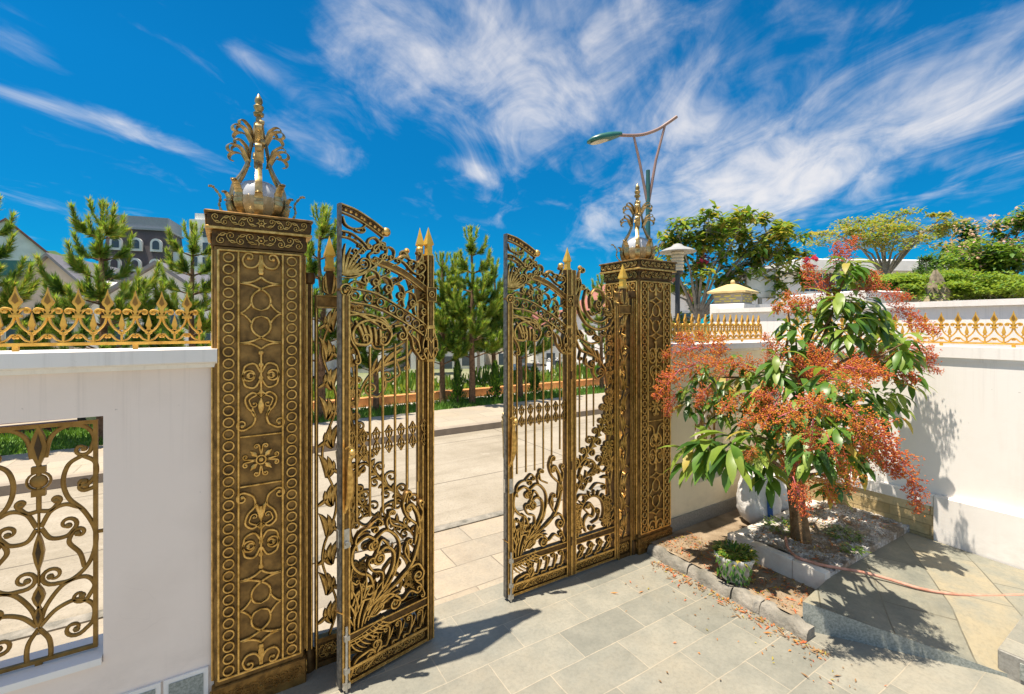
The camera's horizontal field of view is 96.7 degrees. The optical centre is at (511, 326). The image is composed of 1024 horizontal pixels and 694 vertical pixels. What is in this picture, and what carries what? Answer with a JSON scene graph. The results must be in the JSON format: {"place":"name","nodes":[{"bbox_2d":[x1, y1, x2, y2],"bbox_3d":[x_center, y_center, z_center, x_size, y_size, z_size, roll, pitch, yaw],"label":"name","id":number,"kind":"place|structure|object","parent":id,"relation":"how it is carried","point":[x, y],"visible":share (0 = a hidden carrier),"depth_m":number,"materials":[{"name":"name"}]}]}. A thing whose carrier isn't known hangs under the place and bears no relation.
{"place":"outdoors","nodes":[
{"label":"outdoors","id":0,"kind":"place"},
{"bbox_2d":[48,251,74,257],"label":"hill","id":1,"kind":"structure","parent":0,"point":[54,252],"depth_m":148.78,"materials":[{"name":"green plant"}]},
{"bbox_2d":[0,393,604,482],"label":"pavement","id":2,"kind":"structure","parent":0,"point":[19,466],"depth_m":8.36,"materials":[{"name":"concrete"}]},
{"bbox_2d":[587,115,677,239],"bbox_3d":[2.907,-1.598,10.979,2.193,6.996,0.380,0,0,2],"label":"street lamp","id":3,"kind":"object","parent":2,"relation":"on","point":[600,138],"visible":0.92,"depth_m":10.97,"materials":[{"name":"grey metal"}]},
{"bbox_2d":[0,409,704,634],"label":"road","id":4,"kind":"structure","parent":0,"point":[468,474],"depth_m":5.08,"materials":[{"name":"concrete"}]},
{"bbox_2d":[660,243,696,342],"bbox_3d":[2.401,0.351,6.600,0.520,3.098,0.520,0,0,-32],"label":"garden lamp","id":5,"kind":"object","parent":4,"relation":"on","point":[677,252],"visible":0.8,"depth_m":6.55,"materials":[{"name":"paint"}]},
{"bbox_2d":[707,280,758,338],"bbox_3d":[3.493,0.583,7.200,0.576,2.635,0.576,0,0,-44],"label":"gate post","id":6,"kind":"object","parent":4,"relation":"on","point":[732,294],"visible":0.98,"depth_m":7.04,"materials":[{"name":"white paint"}]},
{"bbox_2d":[654,199,819,432],"bbox_3d":[3.890,-0.098,8.196,3.128,4.098,1.870,0,0,21],"label":"broadleaf tree","id":7,"kind":"object","parent":4,"relation":"on","point":[722,230],"visible":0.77,"depth_m":8.08,"materials":[{"name":"green plant"}]},
{"bbox_2d":[744,268,775,303],"bbox_3d":[4.468,0.430,8.200,0.580,2.940,0.056,0,0,-8],"label":"white board","id":8,"kind":"object","parent":4,"relation":"on","point":[760,286],"visible":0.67,"depth_m":8.19,"materials":[{"name":"grey paint"}]},
{"bbox_2d":[755,304,804,307],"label":"garden wall","id":9,"kind":"structure","parent":4,"relation":"on","point":[762,305],"depth_m":7.24,"materials":[{"name":"white paint"}]},
{"bbox_2d":[781,290,949,305],"bbox_3d":[7.736,0.600,10.073,2.550,2.600,1.900,0,0,-18],"label":"flat roof hut","id":10,"kind":"object","parent":4,"relation":"on","point":[845,293],"visible":0.07,"depth_m":9.08,"materials":[{"name":"white paint"}]},
{"bbox_2d":[0,326,709,435],"bbox_3d":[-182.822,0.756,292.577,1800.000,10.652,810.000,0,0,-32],"label":"ground","id":11,"kind":"structure","parent":0,"point":[448,372],"depth_m":46.81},
{"bbox_2d":[0,218,48,260],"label":"house","id":12,"kind":"structure","parent":11,"relation":"on","point":[26,244],"depth_m":53.05,"materials":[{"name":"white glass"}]},
{"bbox_2d":[1,429,88,442],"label":"wide verge","id":13,"kind":"structure","parent":11,"relation":"on","point":[48,434],"depth_m":7.59,"materials":[{"name":"green plant"}]},
{"bbox_2d":[0,252,119,350],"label":"house","id":14,"kind":"structure","parent":11,"relation":"on","point":[56,263],"depth_m":34.00,"materials":[{"name":"stone"}]},
{"bbox_2d":[5,326,17,347],"bbox_3d":[-36.444,0.750,33.389,1.200,1.700,0.115,0,0,-16],"label":"window","id":15,"kind":"structure","parent":14,"relation":"in","point":[11,331],"depth_m":33.27,"materials":[{"name":"grey glass"}]},
{"bbox_2d":[0,260,125,287],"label":"green roof hall","id":16,"kind":"structure","parent":11,"relation":"on","point":[10,265],"depth_m":36.81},
{"bbox_2d":[66,282,116,348],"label":"house","id":17,"kind":"structure","parent":11,"relation":"on","point":[76,328],"depth_m":31.41,"materials":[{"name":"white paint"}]},
{"bbox_2d":[105,214,183,274],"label":"mansard hotel","id":18,"kind":"structure","parent":11,"relation":"on","point":[149,245],"depth_m":72.79,"materials":[{"name":"tile"}]},
{"bbox_2d":[85,260,210,348],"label":"house","id":19,"kind":"structure","parent":11,"relation":"on","point":[148,270],"depth_m":26.96,"materials":[{"name":"stone"}]},
{"bbox_2d":[108,325,123,346],"bbox_3d":[-23.139,0.390,26.407,1.000,1.820,0.115,0,0,-14],"label":"window","id":20,"kind":"structure","parent":19,"relation":"in","point":[117,334],"depth_m":26.41,"materials":[{"name":"grey glass"}]},
{"bbox_2d":[148,313,180,347],"bbox_3d":[-20.621,0.350,27.037,1.700,2.300,0.115,0,0,-14],"label":"window","id":21,"kind":"structure","parent":19,"relation":"in","point":[172,316],"depth_m":27.07,"materials":[{"name":"grey glass"}]},
{"bbox_2d":[196,318,210,344],"bbox_3d":[-18.676,0.390,27.520,1.000,1.820,0.115,0,0,-14],"label":"window","id":22,"kind":"structure","parent":19,"relation":"in","point":[207,335],"depth_m":27.53,"materials":[{"name":"grey glass"}]},
{"bbox_2d":[173,213,210,273],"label":"building","id":23,"kind":"structure","parent":11,"relation":"on","point":[202,240],"depth_m":75.01,"materials":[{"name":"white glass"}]},
{"bbox_2d":[0,408,602,495],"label":"kerb","id":24,"kind":"structure","parent":11,"relation":"on","point":[72,480],"depth_m":7.43,"materials":[{"name":"grey concrete"}]},
{"bbox_2d":[0,383,604,455],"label":"verge","id":25,"kind":"structure","parent":11,"relation":"on","point":[101,442],"depth_m":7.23,"materials":[{"name":"green plant"}]},
{"bbox_2d":[0,193,59,350],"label":"pine tree","id":26,"kind":"object","parent":25,"relation":"on","point":[27,289],"visible":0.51,"depth_m":6.63,"materials":[{"name":"green plant"}]},
{"bbox_2d":[30,196,175,440],"bbox_3d":[-6.490,-0.129,7.298,2.002,3.939,1.837,0,0,27],"label":"pine tree","id":27,"kind":"object","parent":25,"relation":"on","point":[98,250],"visible":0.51,"depth_m":7.17,"materials":[{"name":"green plant"}]},
{"bbox_2d":[139,219,210,347],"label":"pine tree","id":28,"kind":"object","parent":25,"relation":"on","point":[181,266],"visible":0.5,"depth_m":7.90,"materials":[{"name":"green plant"}]},
{"bbox_2d":[304,201,374,418],"bbox_3d":[-3.717,-0.323,9.007,1.908,4.328,2.077,0,0,44],"label":"pine tree","id":29,"kind":"object","parent":25,"relation":"on","point":[322,232],"visible":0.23,"depth_m":8.99,"materials":[{"name":"green plant"}]},
{"bbox_2d":[336,267,409,410],"bbox_3d":[-3.011,0.182,9.883,1.547,3.317,1.686,0,0,-44],"label":"pine tree","id":30,"kind":"object","parent":25,"relation":"on","point":[363,352],"visible":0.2,"depth_m":9.74,"materials":[{"name":"green plant"}]},
{"bbox_2d":[414,251,475,402],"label":"pine tree","id":31,"kind":"object","parent":25,"relation":"on","point":[454,341],"visible":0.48,"depth_m":10.51,"materials":[{"name":"green plant"}]},
{"bbox_2d":[445,360,467,402],"bbox_3d":[-1.274,1.322,10.707,0.553,1.076,0.546,0,0,-32],"label":"cypress shrub","id":32,"kind":"object","parent":25,"relation":"on","point":[457,388],"visible":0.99,"depth_m":10.63,"materials":[{"name":"green plant"}]},
{"bbox_2d":[434,224,517,403],"bbox_3d":[-0.890,-0.283,10.776,2.128,4.248,2.023,0,0,9],"label":"pine tree","id":33,"kind":"object","parent":25,"relation":"on","point":[486,328],"visible":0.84,"depth_m":10.49,"materials":[{"name":"green plant"}]},
{"bbox_2d":[485,360,502,400],"bbox_3d":[-0.403,1.339,11.243,0.545,1.043,0.483,0,0,-32],"label":"cypress shrub","id":34,"kind":"object","parent":25,"relation":"on","point":[495,386],"visible":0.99,"depth_m":11.16,"materials":[{"name":"green plant"}]},
{"bbox_2d":[481,245,559,398],"bbox_3d":[0.266,-0.110,11.555,1.858,3.901,1.955,0,0,-31],"label":"pine tree","id":35,"kind":"object","parent":25,"relation":"on","point":[547,345],"visible":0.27,"depth_m":11.36,"materials":[{"name":"green plant"}]},
{"bbox_2d":[527,362,541,393],"bbox_3d":[0.566,1.395,11.857,0.478,0.930,0.484,0,0,-32],"label":"cypress shrub","id":36,"kind":"object","parent":25,"relation":"on","point":[531,382],"visible":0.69,"depth_m":11.79,"materials":[{"name":"green plant"}]},
{"bbox_2d":[576,274,604,388],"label":"pine tree","id":37,"kind":"object","parent":25,"relation":"on","point":[602,349],"visible":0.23,"depth_m":13.14,"materials":[{"name":"green plant"}]},
{"bbox_2d":[0,486,604,644],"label":"road edge kerb","id":38,"kind":"structure","parent":11,"relation":"on","point":[47,627],"depth_m":3.01,"materials":[{"name":"concrete"}]},
{"bbox_2d":[0,490,605,660],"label":"driveway pavers","id":39,"kind":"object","parent":11,"relation":"on","point":[468,558],"depth_m":3.61,"materials":[{"name":"beige stone"}]},
{"bbox_2d":[313,309,334,375],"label":"house","id":40,"kind":"structure","parent":11,"relation":"on","point":[330,364],"depth_m":50.00,"materials":[{"name":"paint"}]},
{"bbox_2d":[325,307,405,372],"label":"house","id":41,"kind":"structure","parent":11,"relation":"on","point":[379,358],"depth_m":52.09,"materials":[{"name":"paint"}]},
{"bbox_2d":[391,311,413,364],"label":"house","id":42,"kind":"structure","parent":11,"relation":"on","point":[409,357],"depth_m":60.48,"materials":[{"name":"paint"}]},
{"bbox_2d":[409,320,483,368],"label":"house","id":43,"kind":"structure","parent":11,"relation":"on","point":[464,362],"depth_m":55.99,"materials":[{"name":"paint"}]},
{"bbox_2d":[444,355,452,368],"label":"window","id":44,"kind":"structure","parent":43,"relation":"in","point":[447,358],"depth_m":55.89,"materials":[{"name":"grey glass"}]},
{"bbox_2d":[461,353,468,366],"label":"window","id":45,"kind":"structure","parent":43,"relation":"in","point":[465,360],"depth_m":56.30,"materials":[{"name":"grey glass"}]},
{"bbox_2d":[313,378,604,411],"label":"bed kerb","id":46,"kind":"structure","parent":11,"relation":"on","point":[401,398],"depth_m":11.56,"materials":[{"name":"orange brick"}]},
{"bbox_2d":[354,386,594,409],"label":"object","id":47,"kind":"structure","parent":11,"relation":"on","point":[438,400],"depth_m":10.75,"materials":[{"name":"white stone"}]},
{"bbox_2d":[461,338,499,378],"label":"tree","id":48,"kind":"object","parent":11,"relation":"on","point":[478,358],"visible":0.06,"depth_m":45.89,"materials":[{"name":"plant"}]},
{"bbox_2d":[475,312,541,364],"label":"house","id":49,"kind":"structure","parent":11,"relation":"on","point":[488,358],"depth_m":62.00,"materials":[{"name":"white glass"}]},
{"bbox_2d":[498,353,502,364],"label":"window","id":50,"kind":"structure","parent":49,"relation":"in","point":[500,356],"depth_m":61.96,"materials":[{"name":"grey glass"}]},
{"bbox_2d":[513,363,532,370],"bbox_3d":[0.990,3.829,37.990,4.310,1.420,1.810,0,0,-40],"label":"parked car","id":51,"kind":"object","parent":11,"relation":"on","point":[528,364],"visible":0.04,"depth_m":37.47,"materials":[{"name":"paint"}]},
{"bbox_2d":[528,310,561,368],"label":"house","id":52,"kind":"structure","parent":11,"relation":"on","point":[556,352],"depth_m":57.53,"materials":[{"name":"white paint"}]},
{"bbox_2d":[546,352,555,365],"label":"window","id":53,"kind":"structure","parent":52,"relation":"in","point":[548,354],"depth_m":57.49,"materials":[{"name":"grey glass"}]},
{"bbox_2d":[576,277,694,365],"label":"house","id":54,"kind":"structure","parent":11,"relation":"on","point":[683,306],"depth_m":36.76,"materials":[{"name":"white paint"}]},
{"bbox_2d":[680,312,690,329],"bbox_3d":[13.177,-0.350,34.662,1.300,1.500,0.115,0,0,-29],"label":"window","id":55,"kind":"structure","parent":54,"relation":"in","point":[683,313],"depth_m":34.66,"materials":[{"name":"grey glass"}]},
{"bbox_2d":[752,259,978,303],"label":"long building","id":56,"kind":"structure","parent":11,"relation":"on","point":[904,266],"depth_m":41.00,"materials":[{"name":"white paint"}]},
{"bbox_2d":[816,274,827,290],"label":"window","id":57,"kind":"structure","parent":56,"relation":"in","point":[822,275],"depth_m":41.51,"materials":[{"name":"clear glass"}]},
{"bbox_2d":[829,274,840,290],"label":"window","id":58,"kind":"structure","parent":56,"relation":"in","point":[836,278],"depth_m":41.60,"materials":[{"name":"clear glass"}]},
{"bbox_2d":[802,207,974,289],"bbox_3d":[10.601,-0.683,13.103,4.453,5.368,2.609,0,0,-4],"label":"umbrella tree","id":59,"kind":"object","parent":11,"relation":"on","point":[874,239],"visible":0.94,"depth_m":12.90,"materials":[{"name":"green plant"}]},
{"bbox_2d":[831,267,980,290],"bbox_3d":[8.541,0.348,9.971,2.423,3.210,2.320,0,0,10],"label":"hedge bush","id":60,"kind":"object","parent":11,"relation":"on","point":[895,279],"visible":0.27,"depth_m":9.51,"materials":[{"name":"green plant"}]},
{"bbox_2d":[912,254,942,275],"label":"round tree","id":61,"kind":"object","parent":11,"relation":"on","point":[926,259],"visible":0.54,"depth_m":15.99,"materials":[{"name":"green plant"}]},
{"bbox_2d":[915,219,984,273],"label":"round tree","id":62,"kind":"object","parent":11,"relation":"on","point":[964,236],"visible":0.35,"depth_m":16.78,"materials":[{"name":"green plant"}]},
{"bbox_2d":[891,268,1023,300],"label":"hedge bush","id":63,"kind":"object","parent":11,"relation":"on","point":[961,282],"visible":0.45,"depth_m":8.55,"materials":[{"name":"green plant"}]},
{"bbox_2d":[909,273,1023,300],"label":"hedge bush","id":64,"kind":"object","parent":11,"relation":"on","point":[1016,284],"visible":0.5,"depth_m":8.23,"materials":[{"name":"green plant"}]},
{"bbox_2d":[932,205,1023,299],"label":"flowering tree","id":65,"kind":"object","parent":11,"relation":"on","point":[1001,255],"visible":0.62,"depth_m":10.80,"materials":[{"name":"green plant"}]},
{"bbox_2d":[326,375,598,399],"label":"bed soil","id":66,"kind":"structure","parent":0,"point":[448,388],"depth_m":12.80,"materials":[{"name":"brown soil"}]},
{"bbox_2d":[313,361,599,400],"bbox_3d":[-0.968,1.456,13.167,13.933,0.626,1.835,0,0,-32],"label":"bed planting","id":67,"kind":"object","parent":66,"relation":"on","point":[401,382],"visible":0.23,"depth_m":12.95,"materials":[{"name":"green plant"}]},
{"bbox_2d":[434,251,481,365],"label":"pine tree","id":68,"kind":"object","parent":66,"relation":"on","point":[455,255],"visible":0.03,"depth_m":13.22,"materials":[{"name":"green plant"}]},
{"bbox_2d":[467,256,523,371],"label":"pine tree","id":69,"kind":"object","parent":66,"relation":"on","point":[485,343],"visible":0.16,"depth_m":13.14,"materials":[{"name":"green plant"}]},
{"bbox_2d":[0,0,1023,323],"label":"sky","id":70,"kind":"structure","parent":0,"point":[442,116],"materials":[{"name":"blue"}]},
{"bbox_2d":[536,358,553,373],"bbox_3d":[1.476,1.997,21.000,0.652,1.043,1.810,0,0,29],"label":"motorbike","id":71,"kind":"object","parent":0,"point":[547,365],"visible":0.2,"depth_m":21.37,"materials":[{"name":"metal"}]},
{"bbox_2d":[276,549,1023,693],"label":"courtyard paving","id":72,"kind":"structure","parent":0,"point":[582,632],"depth_m":2.63,"materials":[{"name":"stone"}]},
{"bbox_2d":[0,347,216,693],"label":"boundary wall","id":73,"kind":"structure","parent":72,"relation":"on","point":[152,406],"depth_m":2.07,"materials":[{"name":"white paint"}]},
{"bbox_2d":[0,286,210,351],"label":"railing","id":74,"kind":"object","parent":73,"relation":"on","point":[15,300],"visible":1,"depth_m":2.10,"materials":[{"name":"gold metal"}]},
{"bbox_2d":[204,209,312,693],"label":"gate pillar","id":75,"kind":"structure","parent":72,"relation":"on","point":[258,461],"depth_m":2.32,"materials":[{"name":"brown metal"}]},
{"bbox_2d":[208,94,304,218],"bbox_3d":[-1.390,-0.918,2.498,0.466,0.712,0.410,0,0,-29],"label":"pillar lamp","id":76,"kind":"object","parent":75,"relation":"on","point":[258,195],"visible":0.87,"depth_m":2.43,"materials":[{"name":"gold metal"}]},
{"bbox_2d":[304,236,336,673],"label":"gate side column","id":77,"kind":"structure","parent":72,"relation":"on","point":[322,652],"depth_m":2.55,"materials":[{"name":"gold metal"}]},
{"bbox_2d":[335,203,437,693],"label":"gate leaf","id":78,"kind":"object","parent":72,"relation":"on","point":[373,638],"visible":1,"depth_m":2.57,"materials":[{"name":"gold metal"}]},
{"bbox_2d":[501,233,617,602],"bbox_3d":[0.393,0.628,3.429,1.078,2.544,0.191,0,0,-32],"label":"gate leaf","id":79,"kind":"object","parent":72,"relation":"on","point":[522,536],"visible":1,"depth_m":3.40,"materials":[{"name":"gold metal"}]},
{"bbox_2d":[615,264,635,559],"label":"gate side column","id":80,"kind":"structure","parent":72,"relation":"on","point":[626,521],"depth_m":3.77,"materials":[{"name":"gold metal"}]},
{"bbox_2d":[599,258,676,554],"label":"gate pillar","id":81,"kind":"structure","parent":72,"relation":"on","point":[648,281],"depth_m":3.88,"materials":[{"name":"brown metal"}]},
{"bbox_2d":[611,184,664,260],"bbox_3d":[1.120,-0.918,4.067,0.466,0.712,0.410,0,0,15],"label":"finial","id":82,"kind":"object","parent":81,"relation":"on","point":[637,246],"visible":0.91,"depth_m":4.00,"materials":[{"name":"gold metal"}]},
{"bbox_2d":[647,543,692,574],"bbox_3d":[1.253,1.859,3.655,0.101,0.081,0.388,0,0,-32],"label":"kerb stone","id":83,"kind":"object","parent":72,"relation":"on","point":[672,561],"visible":0.98,"depth_m":3.62,"materials":[{"name":"grey stone"}]},
{"bbox_2d":[687,565,734,599],"bbox_3d":[1.454,1.857,3.332,0.102,0.086,0.348,0,0,-32],"label":"kerb stone","id":84,"kind":"object","parent":72,"relation":"on","point":[707,578],"visible":0.93,"depth_m":3.31,"materials":[{"name":"grey stone"}]},
{"bbox_2d":[670,341,773,531],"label":"boundary wall","id":85,"kind":"structure","parent":72,"relation":"on","point":[701,500],"depth_m":4.29,"materials":[{"name":"beige paint"}]},
{"bbox_2d":[671,314,762,342],"bbox_3d":[2.069,0.023,4.600,1.716,0.284,0.024,0,0,-32],"label":"railing","id":86,"kind":"object","parent":85,"relation":"on","point":[730,324],"visible":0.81,"depth_m":4.61,"materials":[{"name":"gold metal"}]},
{"bbox_2d":[651,509,814,616],"bbox_3d":[2.312,1.825,3.875,1.968,0.001,1.203,0,0,-32],"label":"soil strip","id":87,"kind":"object","parent":72,"relation":"on","point":[717,528],"visible":0.29,"depth_m":3.64,"materials":[{"name":"brown soil"}]},
{"bbox_2d":[714,544,755,583],"bbox_3d":[1.606,1.730,3.287,0.274,0.184,0.274,0,0,-32],"label":"flower pot","id":88,"kind":"object","parent":87,"relation":"on","point":[741,565],"visible":0.47,"depth_m":3.20,"materials":[{"name":"grey ceramic"}]},
{"bbox_2d":[712,539,758,586],"bbox_3d":[1.609,1.696,3.285,0.325,0.229,0.314,0,0,-32],"label":"potted plant","id":89,"kind":"object","parent":88,"relation":"on","point":[746,555],"visible":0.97,"depth_m":3.22,"materials":[{"name":"green plant"}]},
{"bbox_2d":[736,463,781,523],"bbox_3d":[2.285,1.538,4.216,0.374,0.580,0.311,0,0,6],"label":"sack","id":90,"kind":"object","parent":87,"relation":"on","point":[752,506],"visible":0.42,"depth_m":4.12,"materials":[{"name":"white fabric"}]},
{"bbox_2d":[763,458,788,511],"bbox_3d":[2.573,1.548,4.409,0.286,0.560,0.360,0,0,38],"label":"sack","id":91,"kind":"object","parent":87,"relation":"on","point":[785,505],"visible":0.09,"depth_m":4.25,"materials":[{"name":"white fabric"}]},
{"bbox_2d":[727,500,829,589],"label":"planter kerb","id":92,"kind":"structure","parent":87,"relation":"on","point":[811,575],"depth_m":3.36,"materials":[{"name":"grey concrete"}]},
{"bbox_2d":[731,585,764,614],"bbox_3d":[1.601,1.857,3.094,0.105,0.086,0.188,0,0,-32],"label":"kerb stone","id":93,"kind":"object","parent":72,"relation":"on","point":[743,597],"visible":0.93,"depth_m":3.07,"materials":[{"name":"grey stone"}]},
{"bbox_2d":[611,502,894,686],"bbox_3d":[1.980,1.781,3.315,2.968,0.230,1.698,0,0,-32],"label":"fallen blossom","id":94,"kind":"object","parent":72,"relation":"on","point":[794,640],"visible":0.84,"depth_m":3.30,"materials":[{"name":"brown plant"}]},
{"bbox_2d":[759,600,814,641],"bbox_3d":[1.734,1.857,2.881,0.106,0.086,0.288,0,0,-32],"label":"kerb stone","id":95,"kind":"object","parent":72,"relation":"on","point":[797,626],"visible":1,"depth_m":2.86,"materials":[{"name":"grey stone"}]},
{"bbox_2d":[743,500,909,576],"bbox_3d":[2.622,1.776,3.796,1.425,0.208,0.660,0,0,-32],"label":"gravel bed","id":96,"kind":"object","parent":72,"relation":"on","point":[882,543],"visible":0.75,"depth_m":3.71,"materials":[{"name":"grey gravel"}]},
{"bbox_2d":[761,515,789,533],"bbox_3d":[2.285,1.683,3.860,0.338,0.056,0.346,0,0,9],"label":"weed clump","id":97,"kind":"object","parent":96,"relation":"on","point":[783,522],"visible":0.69,"depth_m":3.88,"materials":[{"name":"green plant"}]},
{"bbox_2d":[651,234,945,543],"bbox_3d":[2.256,0.536,3.415,2.367,2.533,1.638,0,0,-32],"label":"blossoming tree","id":98,"kind":"object","parent":96,"relation":"on","point":[793,431],"visible":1,"depth_m":3.24,"materials":[{"name":"green plant"}]},
{"bbox_2d":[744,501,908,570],"bbox_3d":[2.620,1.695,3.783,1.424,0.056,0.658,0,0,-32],"label":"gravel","id":99,"kind":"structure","parent":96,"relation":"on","point":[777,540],"depth_m":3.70,"materials":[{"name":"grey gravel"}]},
{"bbox_2d":[839,541,870,556],"bbox_3d":[2.590,1.685,3.434,0.211,0.058,0.210,0,0,-32],"label":"weed clump","id":100,"kind":"object","parent":99,"relation":"on","point":[854,549],"visible":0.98,"depth_m":3.43,"materials":[{"name":"green plant"}]},
{"bbox_2d":[819,523,865,542],"bbox_3d":[2.690,1.683,3.720,0.325,0.061,0.307,0,0,26],"label":"weed clump","id":101,"kind":"object","parent":96,"relation":"on","point":[850,530],"visible":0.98,"depth_m":3.70,"materials":[{"name":"green plant"}]},
{"bbox_2d":[710,298,1023,346],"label":"neighbour wall","id":102,"kind":"structure","parent":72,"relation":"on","point":[1003,309],"depth_m":4.71,"materials":[{"name":"white paint"}]},
{"bbox_2d":[762,340,1023,569],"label":"side wall","id":103,"kind":"structure","parent":72,"relation":"on","point":[965,439],"depth_m":3.64,"materials":[{"name":"white paint"}]},
{"bbox_2d":[783,311,1023,347],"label":"railing","id":104,"kind":"object","parent":103,"relation":"on","point":[1013,319],"visible":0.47,"depth_m":3.72,"materials":[{"name":"gold metal"}]},
{"bbox_2d":[803,532,1023,676],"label":"ramp","id":105,"kind":"structure","parent":72,"relation":"on","point":[972,632],"depth_m":2.88,"materials":[{"name":"stone"}]},
{"bbox_2d":[784,536,1023,595],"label":"garden hose","id":106,"kind":"object","parent":105,"relation":"on","point":[873,574],"visible":1,"depth_m":3.09,"materials":[{"name":"rubber"}]},
{"bbox_2d":[998,615,1023,684],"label":"granite block","id":107,"kind":"structure","parent":72,"relation":"on","point":[1011,656],"depth_m":2.48,"materials":[{"name":"stone"}]},
{"bbox_2d":[918,269,951,301],"bbox_3d":[8.059,0.412,8.651,1.082,2.976,1.116,0,0,8],"label":"rockery","id":108,"kind":"object","parent":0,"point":[936,276],"visible":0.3,"depth_m":8.51,"materials":[{"name":"beige stone"}]}
]}

